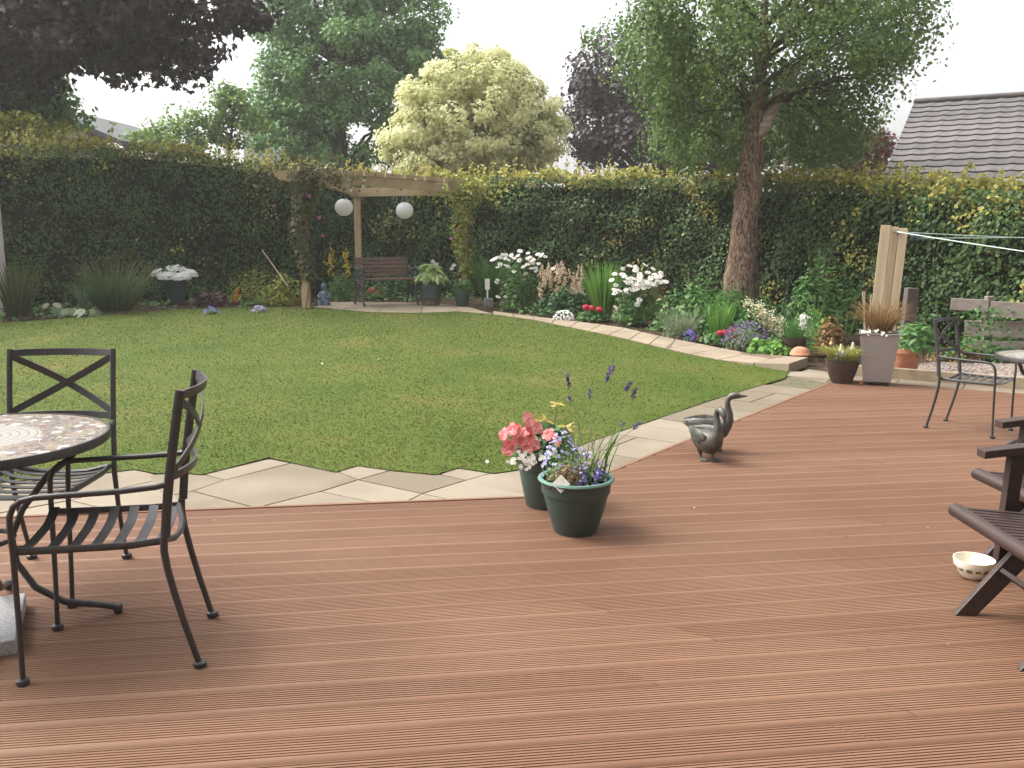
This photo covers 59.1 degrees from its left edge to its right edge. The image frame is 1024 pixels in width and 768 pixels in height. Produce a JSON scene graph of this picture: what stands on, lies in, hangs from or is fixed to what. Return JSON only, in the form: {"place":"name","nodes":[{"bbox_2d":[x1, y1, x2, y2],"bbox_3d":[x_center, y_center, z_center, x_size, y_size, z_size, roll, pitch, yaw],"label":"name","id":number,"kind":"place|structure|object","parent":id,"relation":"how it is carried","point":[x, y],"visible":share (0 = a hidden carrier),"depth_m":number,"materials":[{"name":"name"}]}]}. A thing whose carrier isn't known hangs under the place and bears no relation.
{"place":"outdoors","nodes":[
{"label":"outdoors","id":0,"kind":"place"},
{"bbox_2d":[0,306,789,481],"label":"lawn","id":1,"kind":"structure","parent":0,"point":[436,374],"depth_m":8.63,"materials":[{"name":"plant"}]},
{"bbox_2d":[250,305,267,312],"bbox_3d":[-3.976,-1.170,14.171,0.287,0.135,0.211,0,9,0],"label":"pansy","id":2,"kind":"object","parent":1,"relation":"on","point":[258,309],"visible":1,"depth_m":14.12,"materials":[{"name":"purple plant"}]},
{"bbox_2d":[0,294,975,371],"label":"ground","id":3,"kind":"structure","parent":0,"point":[812,363],"depth_m":14.91,"materials":[{"name":"soil"}]},
{"bbox_2d":[0,156,5,313],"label":"lamp post","id":4,"kind":"object","parent":3,"relation":"on","point":[2,254],"visible":0.43,"depth_m":14.03,"materials":[{"name":"metal"}]},
{"bbox_2d":[0,255,50,316],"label":"iris clump","id":5,"kind":"object","parent":3,"relation":"on","point":[16,295],"visible":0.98,"depth_m":13.46,"materials":[{"name":"green plant"}]},
{"bbox_2d":[0,106,76,148],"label":"bush","id":6,"kind":"object","parent":3,"relation":"on","point":[7,121],"visible":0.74,"depth_m":15.95,"materials":[{"name":"green plant"}]},
{"bbox_2d":[0,70,98,149],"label":"broadleaf tree","id":7,"kind":"object","parent":3,"relation":"on","point":[46,108],"visible":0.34,"depth_m":17.90,"materials":[{"name":"green plant"}]},
{"bbox_2d":[39,302,64,313],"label":"hosta","id":8,"kind":"object","parent":3,"relation":"on","point":[48,309],"visible":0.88,"depth_m":14.48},
{"bbox_2d":[56,307,85,317],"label":"hosta","id":9,"kind":"object","parent":3,"relation":"on","point":[66,312],"visible":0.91,"depth_m":13.69,"materials":[{"name":"plant"}]},
{"bbox_2d":[65,283,89,307],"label":"grass clump","id":10,"kind":"object","parent":3,"relation":"on","point":[81,299],"visible":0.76,"depth_m":14.86,"materials":[{"name":"green plant"}]},
{"bbox_2d":[73,307,102,317],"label":"hosta","id":11,"kind":"object","parent":3,"relation":"on","point":[82,313],"visible":0.99,"depth_m":13.61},
{"bbox_2d":[3,112,207,159],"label":"house","id":12,"kind":"structure","parent":3,"relation":"on","point":[103,127],"depth_m":25.50,"materials":[{"name":"stone"}]},
{"bbox_2d":[56,253,170,311],"bbox_3d":[-6.265,-1.628,14.232,1.721,0.969,1.823,0,9,0],"label":"montbretia clump","id":13,"kind":"object","parent":3,"relation":"on","point":[106,296],"visible":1,"depth_m":14.08,"materials":[{"name":"green plant"}]},
{"bbox_2d":[0,0,286,117],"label":"copper maple","id":14,"kind":"object","parent":3,"relation":"on","point":[47,44],"visible":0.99,"depth_m":16.30,"materials":[{"name":"purple plant"}]},
{"bbox_2d":[0,113,335,306],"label":"beech hedge","id":15,"kind":"object","parent":3,"relation":"on","point":[162,208],"visible":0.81,"depth_m":16.74,"materials":[{"name":"green plant"}]},
{"bbox_2d":[118,99,226,154],"bbox_3d":[-9.425,-5.263,25.406,2.999,5.346,2.017,0,9,0],"label":"young tree","id":16,"kind":"object","parent":3,"relation":"on","point":[173,132],"visible":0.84,"depth_m":24.96,"materials":[{"name":"green plant"}]},
{"bbox_2d":[151,264,198,301],"bbox_3d":[-6.040,-1.812,16.144,0.829,0.674,0.545,0,9,0],"label":"planted pot","id":17,"kind":"object","parent":3,"relation":"on","point":[175,276],"visible":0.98,"depth_m":16.04,"materials":[{"name":"black plastic"}]},
{"bbox_2d":[187,280,207,297],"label":"shrub","id":18,"kind":"object","parent":3,"relation":"on","point":[196,288],"visible":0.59,"depth_m":17.39,"materials":[{"name":"green plant"}]},
{"bbox_2d":[191,291,229,307],"bbox_3d":[-5.112,-1.438,15.361,0.649,0.306,0.359,0,9,0],"label":"heuchera","id":19,"kind":"object","parent":3,"relation":"on","point":[214,298],"visible":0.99,"depth_m":15.28,"materials":[{"name":"purple plant"}]},
{"bbox_2d":[203,279,243,297],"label":"shrub","id":20,"kind":"object","parent":3,"relation":"on","point":[218,286],"visible":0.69,"depth_m":17.43,"materials":[{"name":"green plant"}]},
{"bbox_2d":[194,78,273,164],"bbox_3d":[-7.727,-5.545,25.431,2.213,5.893,1.342,0,9,0],"label":"young tree","id":21,"kind":"object","parent":3,"relation":"on","point":[229,100],"visible":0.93,"depth_m":25.02,"materials":[{"name":"green plant"}]},
{"bbox_2d":[221,264,275,302],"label":"shrub","id":22,"kind":"object","parent":3,"relation":"on","point":[256,289],"visible":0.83,"depth_m":16.08,"materials":[{"name":"green plant"}]},
{"bbox_2d":[257,271,301,306],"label":"shrub","id":23,"kind":"object","parent":3,"relation":"on","point":[279,296],"visible":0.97,"depth_m":15.53,"materials":[{"name":"yellow plant"}]},
{"bbox_2d":[243,110,352,167],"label":"white house","id":24,"kind":"structure","parent":3,"relation":"on","point":[277,150],"depth_m":32.09,"materials":[{"name":"paint"}]},
{"bbox_2d":[325,242,354,299],"bbox_3d":[-3.209,-2.098,16.908,0.581,1.102,0.616,0,9,0],"label":"loosestrife","id":25,"kind":"object","parent":3,"relation":"on","point":[342,284],"visible":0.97,"depth_m":16.86,"materials":[{"name":"green plant"}]},
{"bbox_2d":[240,0,462,171],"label":"broadleaf tree","id":26,"kind":"object","parent":3,"relation":"on","point":[345,33],"visible":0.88,"depth_m":26.95,"materials":[{"name":"green plant"}]},
{"bbox_2d":[364,284,394,299],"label":"geranium","id":27,"kind":"object","parent":3,"relation":"on","point":[375,289],"visible":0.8,"depth_m":17.36,"materials":[{"name":"green plant"}]},
{"bbox_2d":[272,166,489,307],"bbox_3d":[-2.189,-2.449,15.471,2.808,2.360,3.108,3,10,17],"label":"pergola","id":28,"kind":"object","parent":3,"relation":"on","point":[391,185],"visible":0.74,"depth_m":15.65,"materials":[{"name":"brown wood"}]},
{"bbox_2d":[225,153,401,307],"bbox_3d":[-3.151,-2.476,14.694,2.736,2.503,1.314,0,9,0],"label":"climbing plant","id":29,"kind":"object","parent":28,"relation":"attached to","point":[309,189],"visible":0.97,"depth_m":14.52,"materials":[{"name":"green plant"}]},
{"bbox_2d":[335,186,352,215],"bbox_3d":[-2.824,-3.093,15.148,0.306,0.531,0.306,0,9,0],"label":"paper lantern","id":30,"kind":"object","parent":28,"relation":"hanging from","point":[343,207],"visible":0.98,"depth_m":15.06,"materials":[{"name":"white"}]},
{"bbox_2d":[396,192,412,218],"bbox_3d":[-1.847,-3.090,15.503,0.302,0.494,0.302,0,9,0],"label":"paper lantern","id":31,"kind":"object","parent":28,"relation":"hanging from","point":[404,210],"visible":1,"depth_m":15.42,"materials":[{"name":"white"}]},
{"bbox_2d":[397,169,534,285],"bbox_3d":[-0.841,-2.653,16.216,2.527,2.360,1.375,0,9,0],"label":"climbing plant","id":32,"kind":"object","parent":28,"relation":"attached to","point":[457,230],"visible":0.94,"depth_m":16.11,"materials":[{"name":"green plant"}]},
{"bbox_2d":[364,268,419,297],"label":"shrub","id":33,"kind":"object","parent":3,"relation":"on","point":[395,286],"visible":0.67,"depth_m":17.59,"materials":[{"name":"green plant"}]},
{"bbox_2d":[314,302,490,313],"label":"patio","id":34,"kind":"structure","parent":3,"relation":"on","point":[401,307],"depth_m":14.97,"materials":[{"name":"stone"}]},
{"bbox_2d":[317,283,330,305],"bbox_3d":[-3.187,-1.514,15.287,0.233,0.382,0.251,0,9,0],"label":"seated statue","id":35,"kind":"object","parent":34,"relation":"on","point":[324,295],"visible":1,"depth_m":15.27,"materials":[{"name":"blue stone"}]},
{"bbox_2d":[353,257,418,306],"bbox_3d":[-2.148,-1.752,15.380,0.994,0.814,0.623,-5,10,-26],"label":"garden bench","id":36,"kind":"object","parent":34,"relation":"on","point":[363,266],"visible":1,"depth_m":15.47,"materials":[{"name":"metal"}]},
{"bbox_2d":[411,264,449,305],"bbox_3d":[-1.390,-1.711,15.479,0.694,0.707,0.663,0,9,0],"label":"planted pot","id":37,"kind":"object","parent":34,"relation":"on","point":[431,278],"visible":0.99,"depth_m":15.31,"materials":[{"name":"grey plastic"}]},
{"bbox_2d":[452,278,471,306],"bbox_3d":[-0.839,-1.571,15.442,0.290,0.476,0.336,7,12,35],"label":"planted pot","id":38,"kind":"object","parent":34,"relation":"on","point":[461,291],"visible":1,"depth_m":15.36,"materials":[{"name":"green plastic"}]},
{"bbox_2d":[0,291,845,353],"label":"ground cover","id":39,"kind":"object","parent":3,"relation":"on","point":[374,295],"visible":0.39,"depth_m":15.06,"materials":[{"name":"green plant"}]},
{"bbox_2d":[395,259,460,294],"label":"lily clump","id":40,"kind":"object","parent":3,"relation":"on","point":[436,263],"visible":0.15,"depth_m":18.11,"materials":[{"name":"green plant"}]},
{"bbox_2d":[372,41,573,177],"bbox_3d":[-1.025,-5.450,23.288,5.280,6.418,3.992,0,9,0],"label":"variegated tree","id":41,"kind":"object","parent":3,"relation":"on","point":[511,115],"visible":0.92,"depth_m":22.30,"materials":[{"name":"beige plant"}]},
{"bbox_2d":[0,298,948,365],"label":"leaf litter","id":42,"kind":"object","parent":3,"relation":"on","point":[441,303],"visible":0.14,"depth_m":15.14,"materials":[{"name":"plant"}]},
{"bbox_2d":[455,252,526,301],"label":"crocosmia clump","id":43,"kind":"object","parent":3,"relation":"on","point":[494,291],"visible":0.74,"depth_m":16.23,"materials":[{"name":"green plant"}]},
{"bbox_2d":[0,380,1023,767],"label":"deck","id":44,"kind":"structure","parent":3,"relation":"on","point":[784,584],"depth_m":3.39,"materials":[{"name":"brown wood"}]},
{"bbox_2d":[0,593,26,655],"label":"parasol base","id":45,"kind":"object","parent":44,"relation":"on","point":[8,641],"visible":0.9,"depth_m":3.28,"materials":[{"name":"stone"}]},
{"bbox_2d":[0,413,122,613],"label":"mosaic table","id":46,"kind":"object","parent":44,"relation":"on","point":[28,439],"visible":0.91,"depth_m":3.32,"materials":[{"name":"black metal"}]},
{"bbox_2d":[0,348,131,608],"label":"metal armchair","id":47,"kind":"object","parent":44,"relation":"on","point":[12,355],"visible":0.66,"depth_m":3.93,"materials":[{"name":"metal"}]},
{"bbox_2d":[6,369,218,686],"bbox_3d":[-1.359,0.463,3.134,0.622,0.958,0.498,-2,10,-13],"label":"metal armchair","id":48,"kind":"object","parent":44,"relation":"on","point":[168,507],"visible":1,"depth_m":3.04,"materials":[{"name":"metal"}]},
{"bbox_2d":[485,401,577,509],"bbox_3d":[0.114,0.382,4.837,0.509,0.559,0.383,0,9,0],"label":"planted pot","id":49,"kind":"object","parent":44,"relation":"on","point":[531,443],"visible":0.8,"depth_m":4.72,"materials":[{"name":"green plastic"}]},
{"bbox_2d":[538,364,641,537],"bbox_3d":[0.351,0.312,4.429,0.466,0.831,0.376,-7,11,-34],"label":"planted pot","id":50,"kind":"object","parent":44,"relation":"on","point":[575,493],"visible":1,"depth_m":4.36,"materials":[{"name":"green plastic"}]},
{"bbox_2d":[688,406,726,462],"bbox_3d":[1.264,0.309,5.833,0.182,0.375,0.380,-4,10,-22],"label":"goose statue","id":51,"kind":"object","parent":44,"relation":"on","point":[707,439],"visible":1,"depth_m":5.76,"materials":[{"name":"grey metal"}]},
{"bbox_2d":[682,392,746,452],"bbox_3d":[1.357,0.252,6.060,0.419,0.414,0.180,3,10,16],"label":"goose statue","id":52,"kind":"object","parent":44,"relation":"on","point":[704,419],"visible":0.59,"depth_m":6.00,"materials":[{"name":"grey metal"}]},
{"bbox_2d":[806,343,873,383],"bbox_3d":[3.250,-0.195,8.896,0.735,0.364,0.714,0,9,0],"label":"planted pot","id":53,"kind":"object","parent":44,"relation":"on","point":[842,365],"visible":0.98,"depth_m":8.81,"materials":[{"name":"brown ceramic"}]},
{"bbox_2d":[845,291,918,385],"bbox_3d":[3.553,-0.440,8.736,0.826,0.901,0.823,4,10,21],"label":"square planter","id":54,"kind":"object","parent":44,"relation":"on","point":[879,337],"visible":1,"depth_m":8.67,"materials":[{"name":"metal"}]},
{"bbox_2d":[923,316,1016,438],"bbox_3d":[3.420,-0.068,6.730,0.428,0.824,0.535,-9,13,-42],"label":"metal armchair","id":55,"kind":"object","parent":44,"relation":"on","point":[960,374],"visible":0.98,"depth_m":6.73,"materials":[{"name":"metal"}]},
{"bbox_2d":[953,552,995,579],"bbox_3d":[1.974,0.785,3.861,0.165,0.083,0.165,0,9,0],"label":"bowl","id":56,"kind":"object","parent":44,"relation":"on","point":[973,566],"visible":0.94,"depth_m":3.84,"materials":[{"name":"beige ceramic"}]},
{"bbox_2d":[948,443,1023,670],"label":"wooden armchair","id":57,"kind":"object","parent":44,"relation":"on","point":[1002,528],"visible":1,"depth_m":3.44,"materials":[{"name":"brown wood"}]},
{"bbox_2d":[971,416,1023,564],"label":"wooden armchair","id":58,"kind":"object","parent":44,"relation":"on","point":[993,479],"visible":0.48,"depth_m":3.95,"materials":[{"name":"brown wood"}]},
{"bbox_2d":[994,350,1023,444],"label":"mosaic table","id":59,"kind":"object","parent":44,"relation":"on","point":[1015,356],"visible":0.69,"depth_m":6.14,"materials":[{"name":"beige metal"}]},
{"bbox_2d":[490,249,557,309],"bbox_3d":[0.225,-1.793,15.499,1.210,1.047,0.728,0,9,0],"label":"daisy plant","id":60,"kind":"object","parent":3,"relation":"on","point":[522,296],"visible":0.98,"depth_m":15.35,"materials":[{"name":"green plant"}]},
{"bbox_2d":[536,260,588,316],"bbox_3d":[0.843,-1.569,14.773,0.899,0.921,0.613,0,9,0],"label":"astilbe","id":61,"kind":"object","parent":3,"relation":"on","point":[558,301],"visible":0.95,"depth_m":14.67,"materials":[{"name":"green plant"}]},
{"bbox_2d":[575,304,609,321],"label":"geranium","id":62,"kind":"object","parent":3,"relation":"on","point":[592,311],"visible":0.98,"depth_m":14.06,"materials":[{"name":"green plant"}]},
{"bbox_2d":[566,274,619,302],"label":"shrub","id":63,"kind":"object","parent":3,"relation":"on","point":[585,296],"visible":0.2,"depth_m":16.97,"materials":[{"name":"green plant"}]},
{"bbox_2d":[578,259,623,317],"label":"crocosmia clump","id":64,"kind":"object","parent":3,"relation":"on","point":[604,298],"visible":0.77,"depth_m":14.20,"materials":[{"name":"green plant"}]},
{"bbox_2d":[609,263,668,323],"bbox_3d":[1.928,-1.396,13.910,0.909,0.947,0.719,0,9,0],"label":"daisy plant","id":65,"kind":"object","parent":3,"relation":"on","point":[637,307],"visible":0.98,"depth_m":13.72,"materials":[{"name":"green plant"}]},
{"bbox_2d":[631,259,669,313],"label":"shrub","id":66,"kind":"object","parent":3,"relation":"on","point":[662,299],"visible":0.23,"depth_m":15.15,"materials":[{"name":"green plant"}]},
{"bbox_2d":[320,154,1023,346],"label":"beech hedge","id":67,"kind":"object","parent":3,"relation":"on","point":[681,229],"visible":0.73,"depth_m":16.06,"materials":[{"name":"green plant"}]},
{"bbox_2d":[653,308,703,338],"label":"lavender","id":68,"kind":"object","parent":3,"relation":"on","point":[674,330],"visible":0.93,"depth_m":12.14,"materials":[{"name":"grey plant"}]},
{"bbox_2d":[652,271,723,332],"bbox_3d":[2.713,-1.194,13.273,1.154,0.902,0.905,-5,11,-26],"label":"shrub","id":69,"kind":"object","parent":3,"relation":"on","point":[690,303],"visible":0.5,"depth_m":13.14,"materials":[{"name":"green plant"}]},
{"bbox_2d":[683,329,695,340],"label":"bellflower","id":70,"kind":"object","parent":3,"relation":"on","point":[690,337],"visible":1,"depth_m":11.96,"materials":[{"name":"purple plant"}]},
{"bbox_2d":[552,5,858,187],"bbox_3d":[6.598,-7.902,30.195,11.063,8.990,4.751,0,9,0],"label":"copper beech","id":71,"kind":"object","parent":3,"relation":"on","point":[614,136],"visible":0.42,"depth_m":29.22,"materials":[{"name":"purple plant"}]},
{"bbox_2d":[699,328,738,344],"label":"geranium","id":72,"kind":"object","parent":3,"relation":"on","point":[717,337],"visible":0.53,"depth_m":11.82,"materials":[{"name":"green plant"}]},
{"bbox_2d":[698,291,740,335],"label":"iris clump","id":73,"kind":"object","parent":3,"relation":"on","point":[717,321],"visible":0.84,"depth_m":12.20,"materials":[{"name":"green plant"}]},
{"bbox_2d":[700,283,771,335],"bbox_3d":[3.215,-1.072,13.068,1.149,0.767,0.788,-4,10,-21],"label":"shrub","id":74,"kind":"object","parent":3,"relation":"on","point":[740,309],"visible":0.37,"depth_m":13.01,"materials":[{"name":"green plant"}]},
{"bbox_2d":[720,320,770,349],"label":"lavender","id":75,"kind":"object","parent":3,"relation":"on","point":[739,342],"visible":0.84,"depth_m":11.44,"materials":[{"name":"purple plant"}]},
{"bbox_2d":[736,296,787,344],"bbox_3d":[3.343,-0.853,12.051,0.759,0.663,0.496,0,9,0],"label":"persicaria","id":76,"kind":"object","parent":3,"relation":"on","point":[761,314],"visible":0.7,"depth_m":11.95,"materials":[{"name":"beige plant"}]},
{"bbox_2d":[724,352,804,370],"bbox_3d":[1.548,-0.657,12.389,0.841,0.229,6.089,-6,11,-32],"label":"path base","id":77,"kind":"object","parent":3,"relation":"on","point":[762,355],"visible":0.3,"depth_m":10.58,"materials":[{"name":"stone"}]},
{"bbox_2d":[579,0,958,317],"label":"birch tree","id":78,"kind":"object","parent":3,"relation":"on","point":[862,49],"visible":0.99,"depth_m":13.81,"materials":[{"name":"green plant"}]},
{"bbox_2d":[746,338,791,355],"bbox_3d":[3.081,-0.428,10.810,0.547,0.240,0.368,0,9,0],"label":"alchemilla","id":79,"kind":"object","parent":3,"relation":"on","point":[774,347],"visible":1,"depth_m":10.78,"materials":[{"name":"green plant"}]},
{"bbox_2d":[749,300,811,340],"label":"shrub","id":80,"kind":"object","parent":3,"relation":"on","point":[784,314],"visible":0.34,"depth_m":12.41,"materials":[{"name":"green plant"}]},
{"bbox_2d":[778,313,809,355],"bbox_3d":[3.388,-0.601,10.856,0.448,0.512,0.466,0,9,0],"label":"planted pot","id":81,"kind":"object","parent":3,"relation":"on","point":[793,338],"visible":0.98,"depth_m":10.77,"materials":[{"name":"brown ceramic"}]},
{"bbox_2d":[772,324,830,353],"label":"shrub","id":82,"kind":"object","parent":3,"relation":"on","point":[809,339],"visible":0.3,"depth_m":11.04,"materials":[{"name":"green plant"}]},
{"bbox_2d":[761,53,845,177],"bbox_3d":[5.857,-4.253,19.082,1.909,5.226,1.554,0,9,0],"label":"young birch","id":83,"kind":"object","parent":3,"relation":"on","point":[784,163],"visible":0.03,"depth_m":18.95,"materials":[{"name":"green plant"}]},
{"bbox_2d":[783,294,829,346],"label":"shrub","id":84,"kind":"object","parent":3,"relation":"on","point":[812,322],"visible":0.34,"depth_m":11.72,"materials":[{"name":"green plant"}]},
{"bbox_2d":[786,249,860,339],"bbox_3d":[4.357,-1.225,12.601,1.123,1.303,0.614,0,9,0],"label":"shrub","id":85,"kind":"object","parent":3,"relation":"on","point":[811,288],"visible":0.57,"depth_m":12.56,"materials":[{"name":"green plant"}]},
{"bbox_2d":[810,310,856,356],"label":"shrub","id":86,"kind":"object","parent":3,"relation":"on","point":[830,333],"visible":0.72,"depth_m":10.97,"materials":[{"name":"orange plant"}]},
{"bbox_2d":[827,126,897,193],"bbox_3d":[8.323,-4.058,21.668,1.963,4.198,1.426,0,9,0],"label":"plum tree","id":87,"kind":"object","parent":3,"relation":"on","point":[886,152],"visible":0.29,"depth_m":21.04,"materials":[{"name":"purple plant"}]},
{"bbox_2d":[871,225,907,330],"bbox_3d":[3.962,-0.789,9.603,0.351,1.778,0.158,4,10,22],"label":"washing line post","id":88,"kind":"object","parent":3,"relation":"on","point":[893,264],"visible":0.55,"depth_m":9.47,"materials":[{"name":"beige wood"}]},
{"bbox_2d":[897,231,1023,251],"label":"washing line","id":89,"kind":"object","parent":88,"relation":"attached to","point":[961,242],"visible":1,"depth_m":8.75,"materials":[{"name":"plastic"}]},
{"bbox_2d":[898,231,1023,237],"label":"washing line","id":90,"kind":"object","parent":88,"relation":"attached to","point":[965,235],"visible":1,"depth_m":9.31,"materials":[{"name":"plastic"}]},
{"bbox_2d":[900,287,918,344],"bbox_3d":[4.436,-0.620,10.136,0.164,0.919,0.110,0,9,0],"label":"timber stump","id":91,"kind":"object","parent":3,"relation":"on","point":[910,295],"visible":0.47,"depth_m":10.05,"materials":[{"name":"wood"}]},
{"bbox_2d":[855,365,1023,389],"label":"edging kerb","id":92,"kind":"structure","parent":3,"relation":"on","point":[915,374],"depth_m":9.01,"materials":[{"name":"stone"}]},
{"bbox_2d":[884,91,1023,203],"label":"bungalow","id":93,"kind":"object","parent":3,"relation":"on","point":[983,132],"visible":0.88,"depth_m":16.96,"materials":[{"name":"tile"}]},
{"bbox_2d":[918,358,1023,383],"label":"gravel","id":94,"kind":"structure","parent":3,"relation":"on","point":[977,370],"depth_m":9.77,"materials":[{"name":"gravel"}]},
{"bbox_2d":[894,322,942,368],"bbox_3d":[4.184,-0.377,9.365,0.511,0.545,0.470,9,13,43],"label":"planted pot","id":95,"kind":"object","parent":94,"relation":"on","point":[908,355],"visible":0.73,"depth_m":9.26,"materials":[{"name":"ceramic"}]},
{"bbox_2d":[924,345,984,362],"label":"weeds","id":96,"kind":"object","parent":94,"relation":"on","point":[968,356],"visible":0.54,"depth_m":10.22,"materials":[{"name":"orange plant"}]},
{"bbox_2d":[919,360,1023,376],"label":"stone chippings","id":97,"kind":"object","parent":94,"relation":"on","point":[964,368],"visible":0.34,"depth_m":9.86,"materials":[{"name":"gravel"}]},
{"bbox_2d":[940,337,1011,362],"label":"weeds","id":98,"kind":"object","parent":94,"relation":"on","point":[963,346],"visible":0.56,"depth_m":10.21,"materials":[{"name":"green plant"}]},
{"bbox_2d":[979,346,1023,362],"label":"weeds","id":99,"kind":"object","parent":94,"relation":"on","point":[991,361],"visible":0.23,"depth_m":10.22,"materials":[{"name":"green plant"}]},
{"bbox_2d":[950,296,1023,356],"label":"sleeper fence","id":100,"kind":"object","parent":3,"relation":"on","point":[988,302],"visible":0.69,"depth_m":10.61,"materials":[{"name":"wood"}]},
{"bbox_2d":[932,305,1022,357],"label":"trailing plant","id":101,"kind":"object","parent":100,"relation":"attached to","point":[989,321],"visible":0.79,"depth_m":10.37,"materials":[{"name":"green plant"}]},
{"bbox_2d":[0,369,1023,515],"bbox_3d":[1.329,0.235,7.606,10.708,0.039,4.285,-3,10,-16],"label":"paving","id":102,"kind":"structure","parent":0,"point":[266,482],"depth_m":5.43,"materials":[{"name":"stone"}]},
{"bbox_2d":[10,0,1023,194],"label":"sky","id":103,"kind":"structure","parent":0,"point":[986,56],"materials":[{"name":"white"}]},
{"bbox_2d":[494,311,807,371],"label":"path","id":104,"kind":"structure","parent":0,"point":[788,363],"depth_m":11.34,"materials":[{"name":"stone"}]},
{"bbox_2d":[553,310,574,320],"bbox_3d":[0.793,-1.048,13.813,0.344,0.175,0.225,0,9,0],"label":"alyssum","id":105,"kind":"object","parent":104,"relation":"on","point":[567,316],"visible":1,"depth_m":13.78,"materials":[{"name":"grey plant"}]},
{"bbox_2d":[789,347,810,355],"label":"terracotta dome","id":106,"kind":"structure","parent":104,"relation":"on","point":[798,351],"depth_m":10.39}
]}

